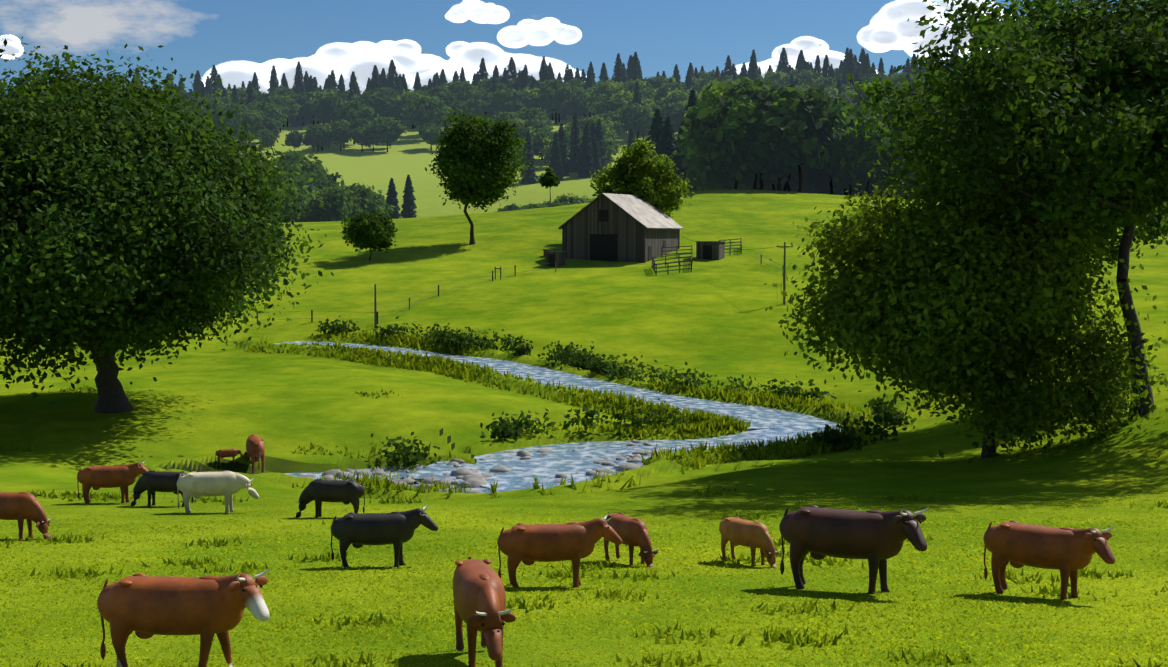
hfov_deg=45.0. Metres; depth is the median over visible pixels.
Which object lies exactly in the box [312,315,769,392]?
bank shrubs
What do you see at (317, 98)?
deciduous slope forest
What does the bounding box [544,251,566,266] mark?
shed
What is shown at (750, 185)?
tree
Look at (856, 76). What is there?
slope conifer
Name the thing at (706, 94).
tree
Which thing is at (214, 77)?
ridge conifer
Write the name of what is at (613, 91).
deciduous slope forest
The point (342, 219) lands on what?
grove
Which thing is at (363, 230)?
round tree
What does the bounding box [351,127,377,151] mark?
tree
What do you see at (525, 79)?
ridge conifer
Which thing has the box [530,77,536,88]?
slope conifer
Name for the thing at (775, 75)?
deciduous slope forest
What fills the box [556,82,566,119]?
slope conifer
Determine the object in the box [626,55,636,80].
ridge conifer
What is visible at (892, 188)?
grove hill
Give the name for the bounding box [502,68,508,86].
slope conifer
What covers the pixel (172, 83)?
ridge conifer
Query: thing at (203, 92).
slope conifer
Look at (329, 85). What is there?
ridge conifer
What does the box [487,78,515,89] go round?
deciduous slope forest
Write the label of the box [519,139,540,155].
hedge
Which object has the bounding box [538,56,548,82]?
ridge conifer
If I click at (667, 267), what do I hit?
corral fence
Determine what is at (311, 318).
wire fence
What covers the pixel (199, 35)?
sky
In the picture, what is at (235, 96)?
slope conifer
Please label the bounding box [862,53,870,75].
ridge conifer
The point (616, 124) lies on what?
hedge
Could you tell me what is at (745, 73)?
slope conifer
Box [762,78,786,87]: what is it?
deciduous slope forest
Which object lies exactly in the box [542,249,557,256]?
fence
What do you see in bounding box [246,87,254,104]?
slope conifer
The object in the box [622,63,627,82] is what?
ridge conifer
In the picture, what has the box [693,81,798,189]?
tree
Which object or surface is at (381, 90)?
deciduous slope forest
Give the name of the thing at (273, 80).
ridge conifer
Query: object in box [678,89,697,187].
dark conifers
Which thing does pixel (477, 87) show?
deciduous slope forest
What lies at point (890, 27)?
cloud
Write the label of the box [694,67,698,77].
slope conifer
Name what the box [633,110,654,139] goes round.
deciduous slope forest
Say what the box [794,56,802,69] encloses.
ridge conifer
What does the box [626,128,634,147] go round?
grove conifer
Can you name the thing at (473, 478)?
stream rocks
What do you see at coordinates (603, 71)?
ridge conifer
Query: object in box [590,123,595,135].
grove conifer
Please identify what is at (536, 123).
hedge
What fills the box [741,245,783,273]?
fence wire
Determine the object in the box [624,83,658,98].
deciduous slope forest
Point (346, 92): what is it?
deciduous slope forest
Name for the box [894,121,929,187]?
grove hill
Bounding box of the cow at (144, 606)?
[97,569,269,666]
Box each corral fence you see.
[652,252,691,275]
[653,245,691,266]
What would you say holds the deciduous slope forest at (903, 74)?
on the terrain ground at (194, 408)
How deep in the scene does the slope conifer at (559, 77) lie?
756.80 m
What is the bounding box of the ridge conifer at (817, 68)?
[813,55,821,73]
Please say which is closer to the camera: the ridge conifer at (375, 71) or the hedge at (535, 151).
the hedge at (535, 151)
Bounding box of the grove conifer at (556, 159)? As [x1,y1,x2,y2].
[550,139,563,179]
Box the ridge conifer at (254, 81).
[251,72,260,92]
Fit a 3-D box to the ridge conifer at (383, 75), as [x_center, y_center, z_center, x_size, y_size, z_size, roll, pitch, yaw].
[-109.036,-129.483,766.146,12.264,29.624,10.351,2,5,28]
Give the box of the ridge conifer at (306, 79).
[303,71,309,91]
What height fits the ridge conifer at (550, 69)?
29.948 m
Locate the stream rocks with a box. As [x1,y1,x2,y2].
[299,439,686,492]
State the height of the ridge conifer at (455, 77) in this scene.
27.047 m
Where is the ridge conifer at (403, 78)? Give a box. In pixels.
[401,73,407,88]
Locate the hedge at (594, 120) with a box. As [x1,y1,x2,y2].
[579,115,612,135]
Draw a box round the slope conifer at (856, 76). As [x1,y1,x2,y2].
[852,71,860,89]
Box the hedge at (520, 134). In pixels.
[511,125,528,139]
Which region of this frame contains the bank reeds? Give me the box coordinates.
[244,331,887,499]
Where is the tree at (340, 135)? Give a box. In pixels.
[324,125,352,150]
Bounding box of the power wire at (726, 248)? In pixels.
[663,226,782,249]
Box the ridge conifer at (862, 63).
[860,54,865,72]
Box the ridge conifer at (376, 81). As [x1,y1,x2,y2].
[373,74,379,88]
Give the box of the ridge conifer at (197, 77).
[192,70,202,91]
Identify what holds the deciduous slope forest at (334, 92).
on the terrain ground at (194, 408)
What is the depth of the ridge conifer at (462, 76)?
741.00 m
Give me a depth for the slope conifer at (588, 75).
733.21 m
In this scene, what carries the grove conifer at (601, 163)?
on the terrain ground at (194, 408)
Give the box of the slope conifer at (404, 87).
[399,80,411,126]
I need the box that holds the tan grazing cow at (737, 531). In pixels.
[719,516,780,567]
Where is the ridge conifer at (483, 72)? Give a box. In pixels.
[475,58,488,85]
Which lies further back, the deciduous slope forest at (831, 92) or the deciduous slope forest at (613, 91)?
the deciduous slope forest at (613, 91)
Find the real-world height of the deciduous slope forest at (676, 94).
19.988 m
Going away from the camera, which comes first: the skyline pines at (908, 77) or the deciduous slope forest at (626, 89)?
the skyline pines at (908, 77)
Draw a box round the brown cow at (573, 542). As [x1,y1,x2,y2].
[497,513,622,587]
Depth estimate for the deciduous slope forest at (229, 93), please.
691.63 m
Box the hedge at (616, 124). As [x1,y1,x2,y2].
[599,116,623,135]
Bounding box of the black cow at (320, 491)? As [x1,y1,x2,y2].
[294,479,364,517]
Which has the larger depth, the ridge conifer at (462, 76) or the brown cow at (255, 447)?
the ridge conifer at (462, 76)
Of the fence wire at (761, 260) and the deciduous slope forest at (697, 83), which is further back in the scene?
the deciduous slope forest at (697, 83)
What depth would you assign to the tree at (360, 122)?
601.85 m
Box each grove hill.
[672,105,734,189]
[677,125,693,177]
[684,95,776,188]
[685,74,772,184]
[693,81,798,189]
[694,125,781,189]
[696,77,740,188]
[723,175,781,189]
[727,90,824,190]
[732,176,783,190]
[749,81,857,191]
[778,86,838,190]
[782,168,813,190]
[789,177,805,187]
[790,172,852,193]
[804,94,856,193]
[815,189,848,194]
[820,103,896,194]
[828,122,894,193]
[834,186,878,195]
[855,97,908,197]
[869,119,902,190]
[871,115,915,197]
[885,99,942,188]
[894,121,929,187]
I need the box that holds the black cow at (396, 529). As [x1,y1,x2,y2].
[330,504,437,567]
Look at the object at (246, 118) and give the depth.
609.66 m
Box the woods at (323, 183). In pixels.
[313,177,334,188]
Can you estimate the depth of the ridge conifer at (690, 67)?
745.53 m
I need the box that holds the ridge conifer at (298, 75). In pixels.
[291,61,306,122]
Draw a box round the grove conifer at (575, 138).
[567,114,581,172]
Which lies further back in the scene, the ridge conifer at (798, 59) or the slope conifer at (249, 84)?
the ridge conifer at (798, 59)
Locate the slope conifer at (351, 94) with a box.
[349,89,354,100]
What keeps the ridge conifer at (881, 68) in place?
on the terrain ground at (194, 408)
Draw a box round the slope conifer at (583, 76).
[580,69,585,80]
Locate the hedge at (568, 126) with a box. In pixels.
[564,122,583,129]
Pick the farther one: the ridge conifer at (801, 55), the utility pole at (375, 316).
the ridge conifer at (801, 55)
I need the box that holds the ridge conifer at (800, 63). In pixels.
[797,59,802,69]
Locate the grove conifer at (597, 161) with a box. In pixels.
[589,139,601,176]
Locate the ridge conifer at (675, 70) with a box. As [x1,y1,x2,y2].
[672,64,680,81]
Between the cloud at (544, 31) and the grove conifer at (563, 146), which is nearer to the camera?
the grove conifer at (563, 146)
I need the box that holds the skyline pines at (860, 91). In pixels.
[852,78,863,102]
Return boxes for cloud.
[0,35,22,57]
[203,40,584,93]
[445,0,508,22]
[498,18,581,46]
[732,37,877,76]
[858,0,1015,59]
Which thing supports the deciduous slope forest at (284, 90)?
on the terrain ground at (194, 408)
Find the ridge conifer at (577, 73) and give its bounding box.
[574,68,580,79]
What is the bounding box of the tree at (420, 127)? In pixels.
[417,123,437,148]
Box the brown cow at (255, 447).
[244,434,264,473]
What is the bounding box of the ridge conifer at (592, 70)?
[589,61,595,84]
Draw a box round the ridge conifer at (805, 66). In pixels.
[802,60,808,70]
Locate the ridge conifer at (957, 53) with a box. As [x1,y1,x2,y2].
[949,45,959,69]
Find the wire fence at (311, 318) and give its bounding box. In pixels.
[257,310,373,323]
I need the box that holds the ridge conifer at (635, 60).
[628,52,641,79]
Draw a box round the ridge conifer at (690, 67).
[685,62,695,79]
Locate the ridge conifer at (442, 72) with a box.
[439,69,447,82]
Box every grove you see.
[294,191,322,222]
[303,188,324,201]
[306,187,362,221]
[314,204,363,220]
[315,186,342,221]
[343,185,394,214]
[343,200,367,220]
[349,182,382,212]
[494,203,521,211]
[522,203,545,208]
[536,201,554,206]
[544,201,567,206]
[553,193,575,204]
[570,198,592,204]
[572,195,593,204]
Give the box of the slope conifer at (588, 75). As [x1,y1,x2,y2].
[583,68,593,115]
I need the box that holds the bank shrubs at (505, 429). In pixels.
[361,398,693,471]
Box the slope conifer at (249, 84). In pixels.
[245,81,253,96]
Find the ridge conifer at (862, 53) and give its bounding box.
[856,48,864,70]
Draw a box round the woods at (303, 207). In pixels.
[290,199,311,221]
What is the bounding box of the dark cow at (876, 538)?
[779,505,928,593]
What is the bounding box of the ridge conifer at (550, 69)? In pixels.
[548,62,554,79]
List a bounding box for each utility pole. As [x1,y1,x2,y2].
[374,284,376,327]
[776,242,792,304]
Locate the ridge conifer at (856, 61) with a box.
[854,55,858,70]
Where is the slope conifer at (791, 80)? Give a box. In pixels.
[789,73,794,84]
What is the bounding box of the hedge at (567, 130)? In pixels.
[564,129,582,135]
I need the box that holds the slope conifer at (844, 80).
[842,73,848,91]
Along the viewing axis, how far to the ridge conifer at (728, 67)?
769.99 m
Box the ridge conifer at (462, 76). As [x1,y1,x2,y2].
[459,67,465,81]
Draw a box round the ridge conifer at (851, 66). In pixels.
[843,49,856,82]
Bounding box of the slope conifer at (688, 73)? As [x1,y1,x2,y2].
[683,69,693,88]
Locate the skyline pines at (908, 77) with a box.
[903,73,911,86]
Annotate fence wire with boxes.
[377,262,555,323]
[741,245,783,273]
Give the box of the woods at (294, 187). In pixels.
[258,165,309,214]
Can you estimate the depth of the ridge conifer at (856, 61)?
767.25 m
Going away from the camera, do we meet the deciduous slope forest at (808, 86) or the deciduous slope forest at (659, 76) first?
the deciduous slope forest at (808, 86)
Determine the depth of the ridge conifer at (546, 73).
743.87 m
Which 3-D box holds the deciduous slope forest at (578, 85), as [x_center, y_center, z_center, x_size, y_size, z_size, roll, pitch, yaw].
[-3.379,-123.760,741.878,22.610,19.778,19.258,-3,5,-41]
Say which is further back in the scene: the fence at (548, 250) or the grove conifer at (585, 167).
the grove conifer at (585, 167)
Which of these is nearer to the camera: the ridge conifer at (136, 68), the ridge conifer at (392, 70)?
the ridge conifer at (136, 68)
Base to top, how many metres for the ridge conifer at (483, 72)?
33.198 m
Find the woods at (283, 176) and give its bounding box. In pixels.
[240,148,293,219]
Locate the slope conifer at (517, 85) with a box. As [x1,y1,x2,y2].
[514,78,521,92]
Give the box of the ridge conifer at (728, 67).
[724,55,731,75]
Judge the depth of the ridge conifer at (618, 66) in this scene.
744.18 m
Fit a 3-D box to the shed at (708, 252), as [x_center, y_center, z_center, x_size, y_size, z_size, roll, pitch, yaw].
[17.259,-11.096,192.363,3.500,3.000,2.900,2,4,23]
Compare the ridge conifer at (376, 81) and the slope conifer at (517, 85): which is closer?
the slope conifer at (517, 85)
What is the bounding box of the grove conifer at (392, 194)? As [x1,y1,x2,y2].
[385,178,400,218]
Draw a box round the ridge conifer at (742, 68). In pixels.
[739,62,745,76]
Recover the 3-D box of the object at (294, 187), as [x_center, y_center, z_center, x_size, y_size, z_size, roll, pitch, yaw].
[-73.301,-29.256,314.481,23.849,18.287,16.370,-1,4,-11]
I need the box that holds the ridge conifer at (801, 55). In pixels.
[795,50,805,66]
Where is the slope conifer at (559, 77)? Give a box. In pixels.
[557,72,562,82]
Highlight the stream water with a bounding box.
[275,341,843,492]
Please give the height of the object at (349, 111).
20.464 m
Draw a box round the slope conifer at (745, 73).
[742,67,748,77]
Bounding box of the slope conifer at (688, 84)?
[685,77,692,89]
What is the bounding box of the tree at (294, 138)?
[284,130,305,151]
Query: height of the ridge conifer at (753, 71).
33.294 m
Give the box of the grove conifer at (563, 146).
[557,123,569,175]
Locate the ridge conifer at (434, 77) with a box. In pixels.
[432,74,437,85]
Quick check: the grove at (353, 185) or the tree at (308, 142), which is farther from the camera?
the tree at (308, 142)
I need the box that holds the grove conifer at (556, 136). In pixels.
[549,131,563,178]
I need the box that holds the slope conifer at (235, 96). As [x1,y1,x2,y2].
[231,85,239,103]
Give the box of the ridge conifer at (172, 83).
[166,73,173,89]
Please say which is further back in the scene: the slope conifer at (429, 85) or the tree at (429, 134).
the slope conifer at (429, 85)
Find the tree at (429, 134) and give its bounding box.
[420,124,443,150]
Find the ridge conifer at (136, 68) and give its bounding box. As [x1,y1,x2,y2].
[131,67,142,85]
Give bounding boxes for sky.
[0,0,1139,93]
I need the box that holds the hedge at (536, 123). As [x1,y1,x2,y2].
[524,117,550,131]
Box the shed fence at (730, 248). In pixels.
[719,238,741,254]
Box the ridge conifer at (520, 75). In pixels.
[519,70,522,86]
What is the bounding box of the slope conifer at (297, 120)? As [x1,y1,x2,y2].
[290,84,303,126]
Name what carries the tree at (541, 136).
on the terrain ground at (194, 408)
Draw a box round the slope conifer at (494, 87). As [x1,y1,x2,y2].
[488,78,498,120]
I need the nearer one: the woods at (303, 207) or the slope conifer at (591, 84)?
the woods at (303, 207)
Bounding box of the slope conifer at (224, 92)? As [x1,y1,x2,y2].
[221,88,226,97]
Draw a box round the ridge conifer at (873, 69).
[869,62,875,74]
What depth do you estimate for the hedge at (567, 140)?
541.93 m
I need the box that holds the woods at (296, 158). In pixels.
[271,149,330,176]
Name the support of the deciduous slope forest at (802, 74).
on the terrain ground at (194, 408)
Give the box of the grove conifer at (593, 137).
[591,132,595,154]
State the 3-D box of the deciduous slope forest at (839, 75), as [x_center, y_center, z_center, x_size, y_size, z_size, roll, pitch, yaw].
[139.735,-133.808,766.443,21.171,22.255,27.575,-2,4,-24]
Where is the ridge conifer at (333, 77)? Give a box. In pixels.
[330,70,337,90]
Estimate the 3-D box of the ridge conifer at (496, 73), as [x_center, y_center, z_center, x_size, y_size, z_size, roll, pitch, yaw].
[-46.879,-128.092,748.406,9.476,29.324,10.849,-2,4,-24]
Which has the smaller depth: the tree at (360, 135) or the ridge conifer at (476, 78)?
the tree at (360, 135)
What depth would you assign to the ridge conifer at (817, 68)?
779.48 m
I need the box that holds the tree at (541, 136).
[531,130,553,163]
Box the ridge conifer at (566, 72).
[563,64,569,82]
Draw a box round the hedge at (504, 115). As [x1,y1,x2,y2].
[492,112,524,124]
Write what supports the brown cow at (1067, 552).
on the terrain ground at (194, 408)
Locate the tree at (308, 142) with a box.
[303,133,324,151]
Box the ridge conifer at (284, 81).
[279,73,291,123]
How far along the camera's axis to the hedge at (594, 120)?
588.69 m
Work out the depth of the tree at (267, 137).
594.67 m
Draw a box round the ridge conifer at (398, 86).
[394,77,401,120]
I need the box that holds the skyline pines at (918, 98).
[908,77,919,99]
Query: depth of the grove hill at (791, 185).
312.58 m
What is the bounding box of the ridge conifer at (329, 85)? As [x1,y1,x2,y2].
[325,74,334,89]
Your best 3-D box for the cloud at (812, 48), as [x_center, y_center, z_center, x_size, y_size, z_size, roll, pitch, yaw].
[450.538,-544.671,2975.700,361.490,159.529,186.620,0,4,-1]
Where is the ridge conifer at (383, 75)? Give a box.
[380,68,386,86]
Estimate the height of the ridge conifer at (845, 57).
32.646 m
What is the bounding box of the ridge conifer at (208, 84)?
[205,76,212,93]
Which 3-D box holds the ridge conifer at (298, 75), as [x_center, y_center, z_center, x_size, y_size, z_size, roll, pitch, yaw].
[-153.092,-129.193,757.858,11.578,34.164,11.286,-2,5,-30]
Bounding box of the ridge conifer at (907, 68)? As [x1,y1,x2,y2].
[905,58,910,72]
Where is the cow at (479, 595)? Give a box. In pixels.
[453,557,515,666]
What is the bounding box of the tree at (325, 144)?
[318,133,330,150]
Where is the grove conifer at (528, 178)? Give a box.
[520,130,537,183]
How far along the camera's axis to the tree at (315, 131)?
596.23 m
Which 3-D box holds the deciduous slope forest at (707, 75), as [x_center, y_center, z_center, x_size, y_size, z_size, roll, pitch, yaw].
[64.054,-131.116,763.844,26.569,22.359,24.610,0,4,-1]
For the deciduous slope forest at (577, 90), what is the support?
on the terrain ground at (194, 408)
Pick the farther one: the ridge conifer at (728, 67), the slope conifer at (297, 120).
the ridge conifer at (728, 67)
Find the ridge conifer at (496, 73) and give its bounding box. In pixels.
[492,65,499,77]
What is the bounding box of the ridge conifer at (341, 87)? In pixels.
[337,74,344,93]
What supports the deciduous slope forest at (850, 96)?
on the terrain ground at (194, 408)
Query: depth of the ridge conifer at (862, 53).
779.42 m
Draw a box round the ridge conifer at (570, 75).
[566,68,573,81]
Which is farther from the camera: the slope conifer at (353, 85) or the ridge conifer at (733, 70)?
the ridge conifer at (733, 70)
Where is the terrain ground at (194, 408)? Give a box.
[0,114,1167,666]
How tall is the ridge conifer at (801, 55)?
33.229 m
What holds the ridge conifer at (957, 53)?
on the terrain ground at (194, 408)
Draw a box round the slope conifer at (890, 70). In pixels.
[888,65,893,78]
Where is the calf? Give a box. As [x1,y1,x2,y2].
[215,448,243,463]
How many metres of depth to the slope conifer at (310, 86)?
737.16 m
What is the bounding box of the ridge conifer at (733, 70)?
[729,64,736,76]
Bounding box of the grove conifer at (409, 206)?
[400,175,416,217]
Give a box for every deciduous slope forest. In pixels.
[169,89,200,100]
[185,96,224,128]
[187,95,207,104]
[196,93,231,106]
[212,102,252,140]
[215,88,245,103]
[218,96,240,105]
[222,105,261,136]
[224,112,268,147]
[236,87,260,94]
[238,91,245,97]
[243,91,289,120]
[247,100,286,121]
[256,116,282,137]
[272,87,302,126]
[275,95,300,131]
[276,92,297,126]
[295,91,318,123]
[307,89,334,123]
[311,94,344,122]
[315,88,339,95]
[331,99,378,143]
[338,90,358,100]
[338,93,358,100]
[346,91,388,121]
[363,87,401,93]
[367,87,398,98]
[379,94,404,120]
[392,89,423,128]
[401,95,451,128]
[424,85,459,99]
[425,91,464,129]
[439,81,451,87]
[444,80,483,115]
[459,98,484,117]
[471,85,486,92]
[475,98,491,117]
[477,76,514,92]
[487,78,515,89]
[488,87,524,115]
[501,99,524,114]
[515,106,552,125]
[519,91,545,112]
[522,86,547,116]
[525,80,542,88]
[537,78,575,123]
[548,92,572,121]
[563,78,585,87]
[566,80,586,89]
[567,85,591,116]
[580,88,594,116]
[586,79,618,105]
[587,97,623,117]
[593,88,642,102]
[596,111,622,139]
[600,90,634,128]
[612,81,626,86]
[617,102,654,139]
[618,86,645,96]
[623,78,656,98]
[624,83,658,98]
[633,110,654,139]
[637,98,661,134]
[640,76,667,90]
[641,79,653,95]
[649,75,668,81]
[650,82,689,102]
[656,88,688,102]
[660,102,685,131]
[672,100,686,132]
[684,89,700,97]
[685,71,715,80]
[691,77,709,88]
[692,77,711,93]
[717,74,738,81]
[726,77,740,83]
[761,69,786,80]
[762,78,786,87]
[776,75,805,86]
[786,68,819,82]
[797,73,825,83]
[800,83,811,88]
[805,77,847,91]
[824,87,839,98]
[829,93,853,102]
[834,66,861,82]
[834,89,851,103]
[861,72,888,82]
[890,71,914,83]
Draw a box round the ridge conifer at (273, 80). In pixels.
[267,66,278,92]
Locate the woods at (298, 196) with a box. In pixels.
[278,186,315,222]
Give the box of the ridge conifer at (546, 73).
[542,63,548,82]
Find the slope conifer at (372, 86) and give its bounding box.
[369,81,374,90]
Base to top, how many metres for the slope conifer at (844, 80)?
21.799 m
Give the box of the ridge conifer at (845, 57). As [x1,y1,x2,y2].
[842,47,848,73]
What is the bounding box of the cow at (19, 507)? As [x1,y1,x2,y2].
[0,492,54,539]
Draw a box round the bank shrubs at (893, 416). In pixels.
[748,379,916,449]
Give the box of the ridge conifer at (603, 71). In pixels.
[598,62,608,79]
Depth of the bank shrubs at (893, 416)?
87.90 m
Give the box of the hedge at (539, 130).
[522,128,551,159]
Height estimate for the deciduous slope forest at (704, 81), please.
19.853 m
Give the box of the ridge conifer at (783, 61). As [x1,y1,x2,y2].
[777,47,788,71]
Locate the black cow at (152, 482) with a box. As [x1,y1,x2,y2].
[129,470,193,506]
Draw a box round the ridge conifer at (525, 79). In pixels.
[520,64,530,90]
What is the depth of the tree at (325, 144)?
603.18 m
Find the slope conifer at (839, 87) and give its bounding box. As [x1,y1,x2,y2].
[835,80,842,93]
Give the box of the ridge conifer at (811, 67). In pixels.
[808,62,813,73]
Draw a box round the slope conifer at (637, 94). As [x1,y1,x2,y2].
[631,81,642,134]
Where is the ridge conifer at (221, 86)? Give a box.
[218,74,223,88]
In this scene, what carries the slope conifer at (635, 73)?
on the terrain ground at (194, 408)
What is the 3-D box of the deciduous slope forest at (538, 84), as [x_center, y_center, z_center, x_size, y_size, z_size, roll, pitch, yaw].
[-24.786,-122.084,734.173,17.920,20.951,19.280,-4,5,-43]
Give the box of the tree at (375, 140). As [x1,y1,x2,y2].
[361,125,384,151]
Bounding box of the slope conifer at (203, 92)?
[200,87,206,97]
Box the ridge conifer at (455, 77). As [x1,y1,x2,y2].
[452,70,458,82]
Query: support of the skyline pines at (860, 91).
on the terrain ground at (194, 408)
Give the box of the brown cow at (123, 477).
[77,459,147,503]
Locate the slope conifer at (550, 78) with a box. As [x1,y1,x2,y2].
[547,74,553,118]
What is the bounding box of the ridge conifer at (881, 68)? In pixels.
[877,57,885,74]
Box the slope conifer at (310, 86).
[304,75,319,123]
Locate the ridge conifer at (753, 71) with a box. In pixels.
[748,49,759,79]
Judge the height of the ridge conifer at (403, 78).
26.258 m
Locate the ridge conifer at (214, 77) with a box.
[209,65,220,93]
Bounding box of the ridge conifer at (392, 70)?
[384,59,398,88]
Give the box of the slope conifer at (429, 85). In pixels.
[427,78,432,89]
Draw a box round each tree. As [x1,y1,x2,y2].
[0,36,360,412]
[255,129,278,150]
[284,130,305,151]
[302,124,332,151]
[303,133,324,151]
[318,133,330,150]
[328,119,351,148]
[339,210,399,260]
[350,117,370,148]
[351,127,377,151]
[361,125,384,151]
[365,117,406,151]
[417,123,437,148]
[420,124,443,150]
[425,106,531,244]
[531,130,553,163]
[537,167,559,201]
[589,137,695,216]
[603,137,620,163]
[764,143,1167,462]
[837,0,1167,418]
[886,56,1167,269]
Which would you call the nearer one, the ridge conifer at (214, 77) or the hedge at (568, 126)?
the hedge at (568, 126)
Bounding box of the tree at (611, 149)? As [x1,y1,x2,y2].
[603,137,620,163]
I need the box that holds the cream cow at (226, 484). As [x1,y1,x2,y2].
[177,471,258,512]
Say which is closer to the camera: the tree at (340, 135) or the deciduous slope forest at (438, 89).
the tree at (340, 135)
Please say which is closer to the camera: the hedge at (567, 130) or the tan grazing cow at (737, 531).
the tan grazing cow at (737, 531)
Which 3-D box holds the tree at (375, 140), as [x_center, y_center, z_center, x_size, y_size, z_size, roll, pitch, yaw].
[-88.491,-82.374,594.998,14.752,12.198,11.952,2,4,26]
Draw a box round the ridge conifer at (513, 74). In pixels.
[507,57,518,80]
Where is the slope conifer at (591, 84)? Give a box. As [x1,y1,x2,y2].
[585,78,596,117]
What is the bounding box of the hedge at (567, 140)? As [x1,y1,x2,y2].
[551,131,570,142]
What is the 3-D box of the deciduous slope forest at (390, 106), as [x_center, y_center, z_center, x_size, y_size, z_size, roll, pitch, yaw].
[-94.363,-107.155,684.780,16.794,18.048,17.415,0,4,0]
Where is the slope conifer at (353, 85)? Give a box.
[347,71,360,96]
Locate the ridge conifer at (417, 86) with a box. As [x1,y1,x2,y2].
[412,73,422,91]
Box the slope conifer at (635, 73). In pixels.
[632,65,639,80]
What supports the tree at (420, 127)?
on the terrain ground at (194, 408)
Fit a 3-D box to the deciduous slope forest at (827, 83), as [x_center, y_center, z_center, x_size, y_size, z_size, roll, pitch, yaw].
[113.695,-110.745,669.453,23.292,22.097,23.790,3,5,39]
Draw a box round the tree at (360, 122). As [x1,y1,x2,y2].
[350,117,370,148]
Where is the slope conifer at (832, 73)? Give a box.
[831,68,836,85]
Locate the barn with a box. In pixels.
[558,193,683,262]
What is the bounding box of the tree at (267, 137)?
[255,129,278,150]
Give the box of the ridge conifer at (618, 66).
[611,53,625,85]
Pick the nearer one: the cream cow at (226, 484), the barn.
the cream cow at (226, 484)
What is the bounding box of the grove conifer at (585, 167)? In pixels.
[577,124,595,177]
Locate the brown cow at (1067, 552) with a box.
[983,521,1114,599]
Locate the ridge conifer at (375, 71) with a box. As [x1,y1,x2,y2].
[370,65,378,80]
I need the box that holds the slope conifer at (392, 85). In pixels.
[389,78,394,88]
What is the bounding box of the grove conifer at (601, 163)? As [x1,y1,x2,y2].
[596,138,602,168]
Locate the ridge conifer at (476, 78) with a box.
[474,71,478,85]
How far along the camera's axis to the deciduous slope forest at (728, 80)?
703.26 m
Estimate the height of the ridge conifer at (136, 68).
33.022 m
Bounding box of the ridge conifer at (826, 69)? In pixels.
[821,55,830,77]
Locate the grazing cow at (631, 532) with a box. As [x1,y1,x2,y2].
[604,513,658,566]
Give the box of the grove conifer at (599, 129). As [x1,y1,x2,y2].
[594,119,607,171]
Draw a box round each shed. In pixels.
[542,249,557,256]
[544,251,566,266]
[696,241,725,259]
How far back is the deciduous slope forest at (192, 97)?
681.82 m

